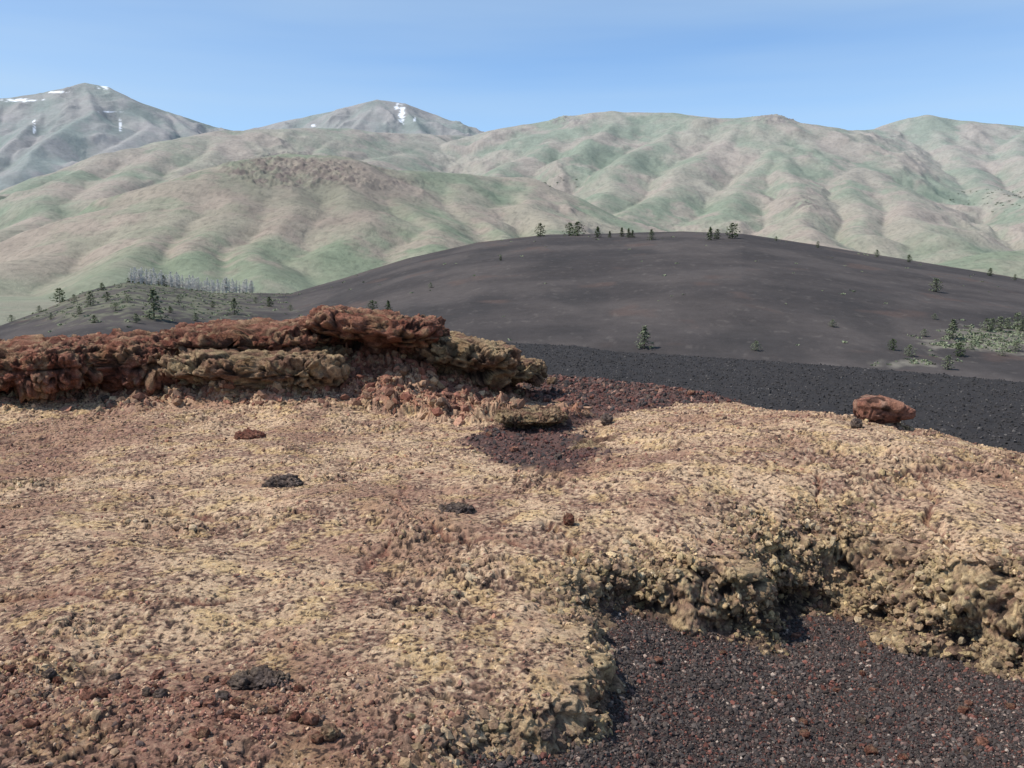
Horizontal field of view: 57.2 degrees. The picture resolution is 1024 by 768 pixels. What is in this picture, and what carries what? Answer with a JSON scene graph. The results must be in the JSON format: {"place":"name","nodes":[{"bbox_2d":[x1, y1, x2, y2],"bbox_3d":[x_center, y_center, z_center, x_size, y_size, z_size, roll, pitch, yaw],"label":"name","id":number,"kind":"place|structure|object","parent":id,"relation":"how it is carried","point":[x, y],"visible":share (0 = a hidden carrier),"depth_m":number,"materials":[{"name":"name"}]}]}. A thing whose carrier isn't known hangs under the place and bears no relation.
{"place":"outdoors","nodes":[
{"label":"outdoors","id":0,"kind":"place"},
{"bbox_2d":[0,83,483,190],"bbox_3d":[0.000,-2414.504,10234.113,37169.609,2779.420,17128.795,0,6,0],"label":"mountains","id":1,"kind":"structure","parent":0,"point":[47,132],"depth_m":11239.32,"materials":[{"name":"stone"}]},
{"bbox_2d":[0,341,1023,767],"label":"ground","id":2,"kind":"structure","parent":0,"point":[992,603],"depth_m":5.84,"materials":[{"name":"gravel"}]},
{"bbox_2d":[3,664,16,671],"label":"loose stone","id":3,"kind":"object","parent":2,"relation":"on","point":[11,668],"visible":0.99,"depth_m":3.85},
{"bbox_2d":[6,716,16,723],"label":"loose stone","id":4,"kind":"object","parent":2,"relation":"on","point":[11,719],"visible":1,"depth_m":3.41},
{"bbox_2d":[23,663,33,670],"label":"loose stone","id":5,"kind":"object","parent":2,"relation":"on","point":[27,665],"visible":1,"depth_m":3.86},
{"bbox_2d":[22,717,39,727],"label":"loose stone","id":6,"kind":"object","parent":2,"relation":"on","point":[30,722],"visible":0.93,"depth_m":3.38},
{"bbox_2d":[41,667,56,679],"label":"loose stone","id":7,"kind":"object","parent":2,"relation":"on","point":[49,673],"visible":0.98,"depth_m":3.84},
{"bbox_2d":[0,334,110,403],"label":"lava rock","id":8,"kind":"object","parent":2,"relation":"on","point":[36,367],"visible":0.74,"depth_m":11.21,"materials":[{"name":"stone"}]},
{"bbox_2d":[52,676,63,683],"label":"loose stone","id":9,"kind":"object","parent":2,"relation":"on","point":[58,679],"visible":0.98,"depth_m":3.83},
{"bbox_2d":[79,688,96,700],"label":"loose stone","id":10,"kind":"object","parent":2,"relation":"on","point":[88,694],"visible":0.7,"depth_m":3.60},
{"bbox_2d":[95,687,110,697],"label":"loose stone","id":11,"kind":"object","parent":2,"relation":"on","point":[103,692],"visible":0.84,"depth_m":3.65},
{"bbox_2d":[108,673,120,681],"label":"loose stone","id":12,"kind":"object","parent":2,"relation":"on","point":[115,676],"visible":0.96,"depth_m":3.88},
{"bbox_2d":[68,327,196,395],"bbox_3d":[-5.012,-0.271,12.393,2.166,0.825,1.973,-2,11,0],"label":"lava rock","id":13,"kind":"object","parent":2,"relation":"on","point":[127,360],"visible":0.35,"depth_m":11.62,"materials":[{"name":"stone"}]},
{"bbox_2d":[142,687,150,696],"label":"loose stone","id":14,"kind":"object","parent":2,"relation":"on","point":[146,691],"visible":0.99,"depth_m":3.64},
{"bbox_2d":[149,669,163,679],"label":"loose stone","id":15,"kind":"object","parent":2,"relation":"on","point":[158,674],"visible":0.98,"depth_m":3.82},
{"bbox_2d":[152,688,167,698],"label":"loose stone","id":16,"kind":"object","parent":2,"relation":"on","point":[160,693],"visible":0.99,"depth_m":3.60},
{"bbox_2d":[180,692,187,699],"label":"loose stone","id":17,"kind":"object","parent":2,"relation":"on","point":[182,695],"visible":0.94,"depth_m":3.58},
{"bbox_2d":[196,726,210,738],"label":"loose stone","id":18,"kind":"object","parent":2,"relation":"on","point":[204,732],"visible":0.99,"depth_m":3.27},
{"bbox_2d":[203,675,210,682],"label":"loose stone","id":19,"kind":"object","parent":2,"relation":"on","point":[206,679],"visible":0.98,"depth_m":3.77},
{"bbox_2d":[202,697,216,706],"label":"loose stone","id":20,"kind":"object","parent":2,"relation":"on","point":[210,701],"visible":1,"depth_m":3.50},
{"bbox_2d":[209,676,218,682],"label":"loose stone","id":21,"kind":"object","parent":2,"relation":"on","point":[214,678],"visible":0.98,"depth_m":3.76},
{"bbox_2d":[215,690,228,700],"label":"loose stone","id":22,"kind":"object","parent":2,"relation":"on","point":[222,694],"visible":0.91,"depth_m":3.58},
{"bbox_2d":[216,733,230,745],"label":"loose stone","id":23,"kind":"object","parent":2,"relation":"on","point":[222,738],"visible":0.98,"depth_m":3.23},
{"bbox_2d":[221,676,230,684],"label":"loose stone","id":24,"kind":"object","parent":2,"relation":"on","point":[224,680],"visible":0.63,"depth_m":3.75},
{"bbox_2d":[224,708,233,717],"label":"loose stone","id":25,"kind":"object","parent":2,"relation":"on","point":[226,712],"visible":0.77,"depth_m":3.42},
{"bbox_2d":[228,710,242,718],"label":"loose stone","id":26,"kind":"object","parent":2,"relation":"on","point":[234,714],"visible":1,"depth_m":3.41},
{"bbox_2d":[229,697,242,705],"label":"loose stone","id":27,"kind":"object","parent":2,"relation":"on","point":[235,701],"visible":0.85,"depth_m":3.52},
{"bbox_2d":[149,316,339,351],"bbox_3d":[-3.462,-0.535,12.750,2.716,0.714,2.126,-2,9,0],"label":"lava rock","id":28,"kind":"object","parent":2,"relation":"on","point":[261,334],"visible":0.44,"depth_m":11.94,"materials":[{"name":"stone"}]},
{"bbox_2d":[234,429,265,439],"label":"boulder","id":29,"kind":"object","parent":2,"relation":"on","point":[247,434],"visible":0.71,"depth_m":9.41,"materials":[{"name":"stone"}]},
{"bbox_2d":[157,344,353,397],"bbox_3d":[-3.197,-0.098,12.057,2.407,0.917,1.783,0,12,0],"label":"lava rock","id":30,"kind":"object","parent":2,"relation":"on","point":[300,369],"visible":0.66,"depth_m":11.40,"materials":[{"name":"stone"}]},
{"bbox_2d":[226,664,291,689],"bbox_3d":[-1.005,1.191,3.734,0.256,0.113,0.152,0,6,0],"label":"boulder","id":31,"kind":"object","parent":2,"relation":"on","point":[258,678],"visible":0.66,"depth_m":3.69,"materials":[{"name":"stone"}]},
{"bbox_2d":[261,706,267,713],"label":"loose stone","id":32,"kind":"object","parent":2,"relation":"on","point":[265,710],"visible":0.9,"depth_m":3.46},
{"bbox_2d":[267,706,278,714],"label":"loose stone","id":33,"kind":"object","parent":2,"relation":"on","point":[272,710],"visible":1,"depth_m":3.45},
{"bbox_2d":[261,473,303,487],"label":"boulder","id":34,"kind":"object","parent":2,"relation":"on","point":[284,481],"visible":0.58,"depth_m":7.30,"materials":[{"name":"stone"}]},
{"bbox_2d":[284,711,300,721],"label":"loose stone","id":35,"kind":"object","parent":2,"relation":"on","point":[290,716],"visible":1,"depth_m":3.40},
{"bbox_2d":[0,339,591,425],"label":"outcrop rubble","id":36,"kind":"object","parent":2,"relation":"on","point":[486,395],"visible":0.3,"depth_m":11.47,"materials":[{"name":"stone"}]},
{"bbox_2d":[415,331,521,388],"bbox_3d":[-0.689,-0.318,12.812,1.608,0.722,1.807,9,6,-1],"label":"lava rock","id":37,"kind":"object","parent":36,"relation":"on","point":[482,363],"visible":0.77,"depth_m":12.18,"materials":[{"name":"stone"}]},
{"bbox_2d":[507,355,547,386],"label":"lava rock","id":38,"kind":"object","parent":36,"relation":"on","point":[532,371],"visible":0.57,"depth_m":12.83,"materials":[{"name":"stone"}]},
{"bbox_2d":[293,683,303,691],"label":"loose stone","id":39,"kind":"object","parent":2,"relation":"on","point":[298,687],"visible":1,"depth_m":3.62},
{"bbox_2d":[301,712,319,725],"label":"loose stone","id":40,"kind":"object","parent":2,"relation":"on","point":[311,719],"visible":1,"depth_m":3.39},
{"bbox_2d":[309,731,324,742],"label":"loose stone","id":41,"kind":"object","parent":2,"relation":"on","point":[316,737],"visible":1,"depth_m":3.30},
{"bbox_2d":[319,723,340,741],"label":"boulder","id":42,"kind":"object","parent":2,"relation":"on","point":[330,732],"visible":1,"depth_m":3.31,"materials":[{"name":"stone"}]},
{"bbox_2d":[298,305,450,360],"bbox_3d":[-1.841,-0.587,12.568,1.991,0.842,2.130,6,4,-1],"label":"lava rock","id":43,"kind":"object","parent":2,"relation":"on","point":[377,332],"visible":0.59,"depth_m":11.79,"materials":[{"name":"stone"}]},
{"bbox_2d":[438,501,474,513],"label":"boulder","id":44,"kind":"object","parent":2,"relation":"on","point":[458,508],"visible":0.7,"depth_m":6.35,"materials":[{"name":"stone"}]},
{"bbox_2d":[0,416,1023,767],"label":"ledge fragments","id":45,"kind":"object","parent":2,"relation":"on","point":[750,546],"visible":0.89,"depth_m":5.63,"materials":[{"name":"stone"}]},
{"bbox_2d":[0,391,1023,767],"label":"lichen crumbs","id":46,"kind":"object","parent":2,"relation":"on","point":[116,751],"visible":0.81,"depth_m":7.22,"materials":[{"name":"plant"}]},
{"bbox_2d":[510,446,518,451],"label":"loose stone","id":47,"kind":"object","parent":2,"relation":"on","point":[514,448],"visible":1,"depth_m":9.12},
{"bbox_2d":[494,404,567,428],"bbox_3d":[0.211,0.424,10.203,0.813,0.345,0.848,0,6,0],"label":"lava rock","id":48,"kind":"object","parent":2,"relation":"on","point":[537,415],"visible":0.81,"depth_m":9.95,"materials":[{"name":"stone"}]},
{"bbox_2d":[539,727,552,740],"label":"boulder","id":49,"kind":"object","parent":2,"relation":"on","point":[545,734],"visible":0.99,"depth_m":3.50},
{"bbox_2d":[546,377,557,384],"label":"boulder","id":50,"kind":"object","parent":2,"relation":"on","point":[551,380],"visible":0.9,"depth_m":14.60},
{"bbox_2d":[554,453,561,459],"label":"loose stone","id":51,"kind":"object","parent":2,"relation":"on","point":[558,456],"visible":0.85,"depth_m":8.14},
{"bbox_2d":[563,513,574,525],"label":"boulder","id":52,"kind":"object","parent":2,"relation":"on","point":[568,519],"visible":1,"depth_m":6.06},
{"bbox_2d":[570,435,618,449],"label":"lava rock","id":53,"kind":"object","parent":2,"relation":"on","point":[586,443],"visible":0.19,"depth_m":9.14,"materials":[{"name":"stone"}]},
{"bbox_2d":[601,413,612,425],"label":"boulder","id":54,"kind":"object","parent":2,"relation":"on","point":[606,419],"visible":1,"depth_m":10.11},
{"bbox_2d":[687,390,695,395],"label":"loose stone","id":55,"kind":"object","parent":2,"relation":"on","point":[691,392],"visible":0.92,"depth_m":13.16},
{"bbox_2d":[506,342,1023,450],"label":"black cinders","id":56,"kind":"object","parent":2,"relation":"on","point":[1007,437],"visible":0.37,"depth_m":30.83,"materials":[{"name":"gravel"}]},
{"bbox_2d":[798,729,810,738],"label":"loose stone","id":57,"kind":"object","parent":2,"relation":"on","point":[805,733],"visible":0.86,"depth_m":4.31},
{"bbox_2d":[811,645,818,650],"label":"loose stone","id":58,"kind":"object","parent":2,"relation":"on","point":[814,647],"visible":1,"depth_m":5.50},
{"bbox_2d":[848,744,855,750],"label":"loose stone","id":59,"kind":"object","parent":2,"relation":"on","point":[852,747],"visible":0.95,"depth_m":4.32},
{"bbox_2d":[850,418,862,427],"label":"boulder","id":60,"kind":"object","parent":2,"relation":"on","point":[856,423],"visible":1,"depth_m":8.53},
{"bbox_2d":[859,641,866,647],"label":"loose stone","id":61,"kind":"object","parent":2,"relation":"on","point":[862,644],"visible":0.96,"depth_m":5.65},
{"bbox_2d":[864,745,878,755],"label":"loose stone","id":62,"kind":"object","parent":2,"relation":"on","point":[869,749],"visible":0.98,"depth_m":4.30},
{"bbox_2d":[853,395,915,423],"bbox_3d":[3.746,0.270,9.452,0.596,0.307,0.405,5,6,0],"label":"boulder","id":63,"kind":"object","parent":2,"relation":"on","point":[879,409],"visible":0.96,"depth_m":9.30,"materials":[{"name":"stone"}]},
{"bbox_2d":[975,736,989,746],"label":"loose stone","id":64,"kind":"object","parent":2,"relation":"on","point":[982,741],"visible":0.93,"depth_m":4.47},
{"bbox_2d":[982,711,991,717],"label":"loose stone","id":65,"kind":"object","parent":2,"relation":"on","point":[988,714],"visible":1,"depth_m":4.78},
{"bbox_2d":[1005,702,1015,709],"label":"loose stone","id":66,"kind":"object","parent":2,"relation":"on","point":[1010,706],"visible":1,"depth_m":4.90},
{"bbox_2d":[0,111,1023,325],"bbox_3d":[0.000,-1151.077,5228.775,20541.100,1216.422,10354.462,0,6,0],"label":"mountains","id":67,"kind":"structure","parent":0,"point":[293,210],"depth_m":3879.92,"materials":[{"name":"plant"}]},
{"bbox_2d":[544,179,1023,211],"bbox_3d":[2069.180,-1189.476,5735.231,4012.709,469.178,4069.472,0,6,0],"label":"distant scrub","id":68,"kind":"object","parent":67,"relation":"on","point":[940,208],"visible":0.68,"depth_m":4699.68,"materials":[{"name":"green plant"}]},
{"bbox_2d":[0,231,1023,381],"bbox_3d":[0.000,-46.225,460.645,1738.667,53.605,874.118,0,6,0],"label":"cinder hill","id":69,"kind":"structure","parent":0,"point":[605,292],"depth_m":237.81,"materials":[{"name":"gravel"}]},
{"bbox_2d":[49,288,65,302],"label":"pine tree","id":70,"kind":"object","parent":69,"relation":"on","point":[60,292],"visible":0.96,"depth_m":294.56,"materials":[{"name":"green plant"}]},
{"bbox_2d":[84,291,95,304],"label":"pine tree","id":71,"kind":"object","parent":69,"relation":"on","point":[89,297],"visible":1,"depth_m":250.19,"materials":[{"name":"green plant"}]},
{"bbox_2d":[130,313,139,321],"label":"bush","id":72,"kind":"object","parent":69,"relation":"on","point":[135,314],"visible":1,"depth_m":216.13,"materials":[{"name":"green plant"}]},
{"bbox_2d":[145,268,153,284],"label":"dead tree","id":73,"kind":"object","parent":69,"relation":"on","point":[150,275],"visible":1,"depth_m":346.26,"materials":[{"name":"grey wood"}]},
{"bbox_2d":[141,287,168,318],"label":"pine tree","id":74,"kind":"object","parent":69,"relation":"on","point":[152,294],"visible":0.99,"depth_m":227.23,"materials":[{"name":"green plant"}]},
{"bbox_2d":[173,272,181,287],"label":"dead tree","id":75,"kind":"object","parent":69,"relation":"on","point":[176,277],"visible":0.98,"depth_m":367.46,"materials":[{"name":"grey wood"}]},
{"bbox_2d":[226,297,240,314],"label":"pine tree","id":76,"kind":"object","parent":69,"relation":"on","point":[234,306],"visible":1,"depth_m":270.84,"materials":[{"name":"green plant"}]},
{"bbox_2d":[265,296,273,306],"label":"pine tree","id":77,"kind":"object","parent":69,"relation":"on","point":[270,299],"visible":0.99,"depth_m":312.34,"materials":[{"name":"green plant"}]},
{"bbox_2d":[364,300,378,309],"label":"pine tree","id":78,"kind":"object","parent":69,"relation":"on","point":[371,302],"visible":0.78,"depth_m":239.49,"materials":[{"name":"green plant"}]},
{"bbox_2d":[23,233,1023,365],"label":"sagebrush","id":79,"kind":"object","parent":69,"relation":"on","point":[977,341],"visible":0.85,"depth_m":204.83,"materials":[{"name":"green plant"}]},
{"bbox_2d":[534,223,545,236],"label":"pine tree","id":80,"kind":"object","parent":69,"relation":"on","point":[541,232],"visible":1,"depth_m":427.69,"materials":[{"name":"green plant"}]},
{"bbox_2d":[562,222,574,235],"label":"pine tree","id":81,"kind":"object","parent":69,"relation":"on","point":[571,225],"visible":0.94,"depth_m":418.29,"materials":[{"name":"green plant"}]},
{"bbox_2d":[569,221,585,235],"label":"pine tree","id":82,"kind":"object","parent":69,"relation":"on","point":[576,228],"visible":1,"depth_m":413.24,"materials":[{"name":"green plant"}]},
{"bbox_2d":[594,226,600,237],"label":"pine tree","id":83,"kind":"object","parent":69,"relation":"on","point":[597,228],"visible":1,"depth_m":390.32,"materials":[{"name":"green plant"}]},
{"bbox_2d":[634,325,653,347],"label":"pine tree","id":84,"kind":"object","parent":69,"relation":"on","point":[644,336],"visible":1,"depth_m":172.01,"materials":[{"name":"green plant"}]},
{"bbox_2d":[646,229,655,239],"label":"pine tree","id":85,"kind":"object","parent":69,"relation":"on","point":[652,234],"visible":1,"depth_m":362.26,"materials":[{"name":"green plant"}]},
{"bbox_2d":[707,227,714,239],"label":"pine tree","id":86,"kind":"object","parent":69,"relation":"on","point":[710,236],"visible":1,"depth_m":351.17,"materials":[{"name":"green plant"}]},
{"bbox_2d":[713,229,721,238],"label":"pine tree","id":87,"kind":"object","parent":69,"relation":"on","point":[716,230],"visible":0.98,"depth_m":354.97,"materials":[{"name":"green plant"}]},
{"bbox_2d":[725,222,740,237],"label":"pine tree","id":88,"kind":"object","parent":69,"relation":"on","point":[732,228],"visible":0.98,"depth_m":358.61,"materials":[{"name":"green plant"}]},
{"bbox_2d":[887,339,897,349],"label":"pine tree","id":89,"kind":"object","parent":69,"relation":"on","point":[892,342],"visible":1,"depth_m":175.34,"materials":[{"name":"green plant"}]},
{"bbox_2d":[904,344,916,355],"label":"pine tree","id":90,"kind":"object","parent":69,"relation":"on","point":[910,346],"visible":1,"depth_m":170.92,"materials":[{"name":"green plant"}]},
{"bbox_2d":[928,278,942,291],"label":"pine tree","id":91,"kind":"object","parent":69,"relation":"on","point":[936,283],"visible":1,"depth_m":263.66,"materials":[{"name":"green plant"}]},
{"bbox_2d":[941,355,954,368],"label":"pine tree","id":92,"kind":"object","parent":69,"relation":"on","point":[947,358],"visible":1,"depth_m":159.81,"materials":[{"name":"green plant"}]},
{"bbox_2d":[946,319,961,338],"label":"pine tree","id":93,"kind":"object","parent":69,"relation":"on","point":[951,334],"visible":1,"depth_m":190.93,"materials":[{"name":"green plant"}]},
{"bbox_2d":[953,342,965,355],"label":"pine tree","id":94,"kind":"object","parent":69,"relation":"on","point":[959,346],"visible":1,"depth_m":173.49,"materials":[{"name":"green plant"}]},
{"bbox_2d":[979,318,993,330],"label":"pine tree","id":95,"kind":"object","parent":69,"relation":"on","point":[985,320],"visible":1,"depth_m":202.62,"materials":[{"name":"green plant"}]},
{"bbox_2d":[988,318,997,328],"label":"pine tree","id":96,"kind":"object","parent":69,"relation":"on","point":[992,319],"visible":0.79,"depth_m":205.49,"materials":[{"name":"green plant"}]},
{"bbox_2d":[995,316,1007,330],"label":"pine tree","id":97,"kind":"object","parent":69,"relation":"on","point":[1000,324],"visible":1,"depth_m":203.29,"materials":[{"name":"green plant"}]},
{"bbox_2d":[1007,312,1023,326],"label":"pine tree","id":98,"kind":"object","parent":69,"relation":"on","point":[1017,314],"visible":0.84,"depth_m":210.96,"materials":[{"name":"green plant"}]},
{"bbox_2d":[1011,341,1022,350],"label":"pine tree","id":99,"kind":"object","parent":69,"relation":"on","point":[1016,342],"visible":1,"depth_m":181.61,"materials":[{"name":"green plant"}]},
{"bbox_2d":[1015,319,1023,330],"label":"pine tree","id":100,"kind":"object","parent":69,"relation":"on","point":[1021,324],"visible":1,"depth_m":206.17,"materials":[{"name":"green plant"}]},
{"bbox_2d":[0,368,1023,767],"bbox_3d":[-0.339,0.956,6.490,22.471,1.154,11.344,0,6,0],"label":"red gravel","id":101,"kind":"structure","parent":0,"point":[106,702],"depth_m":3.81,"materials":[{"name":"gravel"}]},
{"bbox_2d":[0,0,1023,131],"label":"sky","id":102,"kind":"structure","parent":0,"point":[235,65],"materials":[{"name":"blue"}]},
{"bbox_2d":[454,374,749,471],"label":"rim gravel","id":103,"kind":"structure","parent":0,"point":[603,382],"depth_m":12.28,"materials":[{"name":"gravel"}]},
{"bbox_2d":[457,594,1023,767],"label":"cinder gravel","id":104,"kind":"structure","parent":0,"point":[887,713],"depth_m":4.64,"materials":[{"name":"gravel"}]},
{"bbox_2d":[654,656,662,663],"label":"loose stone","id":105,"kind":"object","parent":104,"relation":"on","point":[658,659],"visible":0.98,"depth_m":4.83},
{"bbox_2d":[763,704,770,709],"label":"loose stone","id":106,"kind":"object","parent":104,"relation":"on","point":[766,706],"visible":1,"depth_m":4.53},
{"bbox_2d":[790,632,801,638],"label":"loose stone","id":107,"kind":"object","parent":104,"relation":"on","point":[796,635],"visible":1,"depth_m":5.69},
{"bbox_2d":[798,717,807,725],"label":"loose stone","id":108,"kind":"object","parent":104,"relation":"on","point":[804,721],"visible":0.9,"depth_m":4.46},
{"bbox_2d":[856,714,867,725],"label":"loose stone","id":109,"kind":"object","parent":104,"relation":"on","point":[861,718],"visible":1,"depth_m":4.59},
{"bbox_2d":[897,753,908,760],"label":"loose stone","id":110,"kind":"object","parent":104,"relation":"on","point":[903,756],"visible":1,"depth_m":4.26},
{"bbox_2d":[957,705,970,713],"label":"loose stone","id":111,"kind":"object","parent":104,"relation":"on","point":[963,709],"visible":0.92,"depth_m":4.83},
{"bbox_2d":[964,700,972,705],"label":"loose stone","id":112,"kind":"object","parent":104,"relation":"on","point":[968,702],"visible":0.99,"depth_m":4.92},
{"bbox_2d":[963,748,974,755],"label":"loose stone","id":113,"kind":"object","parent":104,"relation":"on","point":[967,751],"visible":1,"depth_m":4.37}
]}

